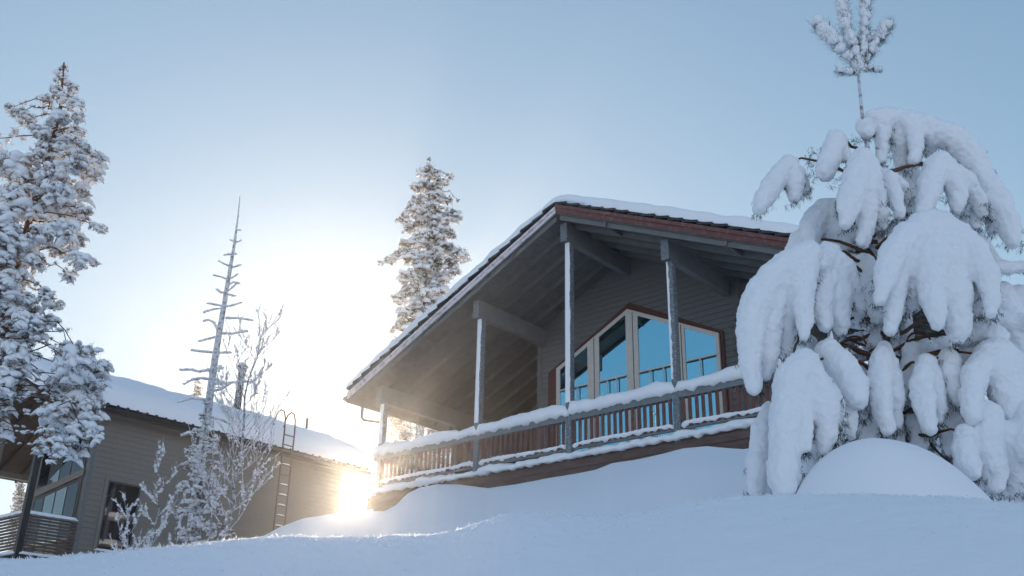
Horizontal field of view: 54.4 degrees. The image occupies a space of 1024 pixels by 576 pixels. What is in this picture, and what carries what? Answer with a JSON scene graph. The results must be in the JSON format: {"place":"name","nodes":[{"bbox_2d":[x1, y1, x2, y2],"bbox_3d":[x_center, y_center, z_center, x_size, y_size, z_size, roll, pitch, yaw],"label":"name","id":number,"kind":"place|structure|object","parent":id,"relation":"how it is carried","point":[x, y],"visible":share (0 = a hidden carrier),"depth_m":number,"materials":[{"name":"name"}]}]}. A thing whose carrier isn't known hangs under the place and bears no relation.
{"place":"outdoors","nodes":[
{"label":"outdoors","id":0,"kind":"place"},
{"bbox_2d":[0,435,1023,575],"bbox_3d":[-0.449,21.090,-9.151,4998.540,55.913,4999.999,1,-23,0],"label":"snow ground","id":1,"kind":"structure","parent":0,"point":[702,542],"depth_m":2.47,"materials":[{"name":"white snow"}]},
{"bbox_2d":[0,482,25,550],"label":"spruce tree","id":2,"kind":"object","parent":1,"relation":"on","point":[20,494],"visible":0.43,"depth_m":54.42,"materials":[{"name":"white plant"}]},
{"bbox_2d":[0,62,114,467],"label":"pine tree","id":3,"kind":"object","parent":1,"relation":"on","point":[49,191],"visible":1,"depth_m":16.14,"materials":[{"name":"white plant"}]},
{"bbox_2d":[109,491,160,550],"bbox_3d":[-6.766,4.403,17.510,0.893,1.733,0.786,1,-23,0],"label":"birch sapling","id":4,"kind":"object","parent":1,"relation":"on","point":[135,520],"visible":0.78,"depth_m":17.73,"materials":[{"name":"white plant"}]},
{"bbox_2d":[137,438,179,546],"bbox_3d":[-6.539,4.042,18.258,0.640,2.765,0.987,12,-26,-23],"label":"birch sapling","id":5,"kind":"object","parent":1,"relation":"on","point":[164,523],"visible":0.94,"depth_m":18.40,"materials":[{"name":"white plant"}]},
{"bbox_2d":[0,355,372,558],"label":"cabin","id":6,"kind":"object","parent":1,"relation":"on","point":[68,508],"visible":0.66,"depth_m":28.99,"materials":[{"name":"wood"}]},
{"bbox_2d":[23,477,82,555],"bbox_3d":[-12.853,6.558,27.749,2.700,2.250,0.040,-18,-30,37],"label":"window","id":7,"kind":"structure","parent":6,"relation":"in","point":[63,500],"depth_m":27.67,"materials":[{"name":"blue glass"}]},
{"bbox_2d":[36,434,88,489],"bbox_3d":[-12.812,4.632,28.584,2.700,2.050,0.040,-18,-30,37],"label":"window","id":8,"kind":"structure","parent":6,"relation":"in","point":[48,475],"depth_m":28.53,"materials":[{"name":"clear glass"}]},
{"bbox_2d":[92,476,144,553],"bbox_3d":[-10.886,6.362,27.628,0.119,2.090,1.180,-18,-30,37],"label":"window","id":9,"kind":"structure","parent":6,"relation":"in","point":[107,524],"depth_m":27.62,"materials":[{"name":"black glass"}]},
{"bbox_2d":[272,409,295,530],"bbox_3d":[-7.442,6.709,31.405,0.676,5.894,0.448,-18,-30,37],"label":"ladder","id":10,"kind":"object","parent":6,"relation":"attached to","point":[283,484],"visible":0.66,"depth_m":31.56,"materials":[{"name":"metal"}]},
{"bbox_2d":[167,483,207,546],"bbox_3d":[-6.047,4.506,18.522,0.806,1.854,0.506,13,-26,-25],"label":"birch sapling","id":11,"kind":"object","parent":1,"relation":"on","point":[179,518],"visible":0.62,"depth_m":18.49,"materials":[{"name":"white plant"}]},
{"bbox_2d":[191,380,202,396],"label":"spruce tree","id":12,"kind":"object","parent":1,"relation":"on","point":[197,393],"visible":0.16,"depth_m":62.29,"materials":[{"name":"white plant"}]},
{"bbox_2d":[172,400,234,544],"bbox_3d":[-5.947,3.904,19.354,1.392,3.631,0.811,1,-23,0],"label":"young spruce","id":13,"kind":"object","parent":1,"relation":"on","point":[195,528],"visible":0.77,"depth_m":19.28,"materials":[{"name":"white plant"}]},
{"bbox_2d":[187,416,231,541],"bbox_3d":[-5.583,3.782,18.433,0.763,2.992,0.921,14,-26,-26],"label":"small tree","id":14,"kind":"object","parent":1,"relation":"on","point":[208,484],"visible":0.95,"depth_m":18.58,"materials":[{"name":"white plant"}]},
{"bbox_2d":[177,197,253,543],"bbox_3d":[-6.203,1.811,20.927,1.660,8.533,0.410,1,-23,0],"label":"snag tree","id":15,"kind":"object","parent":1,"relation":"on","point":[213,368],"visible":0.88,"depth_m":21.14,"materials":[{"name":"white plant"}]},
{"bbox_2d":[184,304,290,540],"bbox_3d":[-5.329,2.657,19.339,1.906,5.550,1.796,6,-24,-10],"label":"birch tree","id":16,"kind":"object","parent":1,"relation":"on","point":[254,388],"visible":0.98,"depth_m":19.36,"materials":[{"name":"white plant"}]},
{"bbox_2d":[370,416,415,487],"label":"spruce tree","id":17,"kind":"object","parent":1,"relation":"on","point":[403,433],"visible":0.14,"depth_m":46.87,"materials":[{"name":"white plant"}]},
{"bbox_2d":[377,157,471,480],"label":"spruce tree","id":18,"kind":"object","parent":1,"relation":"on","point":[435,229],"visible":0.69,"depth_m":48.27,"materials":[{"name":"white plant"}]},
{"bbox_2d":[423,427,450,476],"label":"spruce tree","id":19,"kind":"object","parent":1,"relation":"on","point":[429,431],"visible":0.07,"depth_m":50.57,"materials":[{"name":"white plant"}]},
{"bbox_2d":[0,491,1023,575],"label":"hoar crystals","id":20,"kind":"object","parent":1,"relation":"on","point":[410,534],"visible":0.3,"depth_m":2.64,"materials":[{"name":"white"}]},
{"bbox_2d":[343,194,939,510],"bbox_3d":[4.175,4.807,25.117,14.578,12.074,10.127,-18,-30,37],"label":"chalet","id":21,"kind":"object","parent":1,"relation":"on","point":[566,334],"visible":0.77,"depth_m":24.44,"materials":[{"name":"grey paint"}]},
{"bbox_2d":[548,303,728,452],"bbox_3d":[2.901,2.398,24.409,5.210,4.440,0.129,-18,-30,37],"label":"window","id":22,"kind":"structure","parent":21,"relation":"in","point":[631,351],"depth_m":24.58,"materials":[{"name":"blue glass"}]},
{"bbox_2d":[728,0,1023,501],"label":"laden pine","id":23,"kind":"object","parent":1,"relation":"on","point":[884,281],"visible":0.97,"depth_m":9.00,"materials":[{"name":"white plant"}]},
{"bbox_2d":[0,0,1023,552],"label":"sky","id":24,"kind":"structure","parent":0,"point":[321,116],"materials":[{"name":"blue"}]}
]}

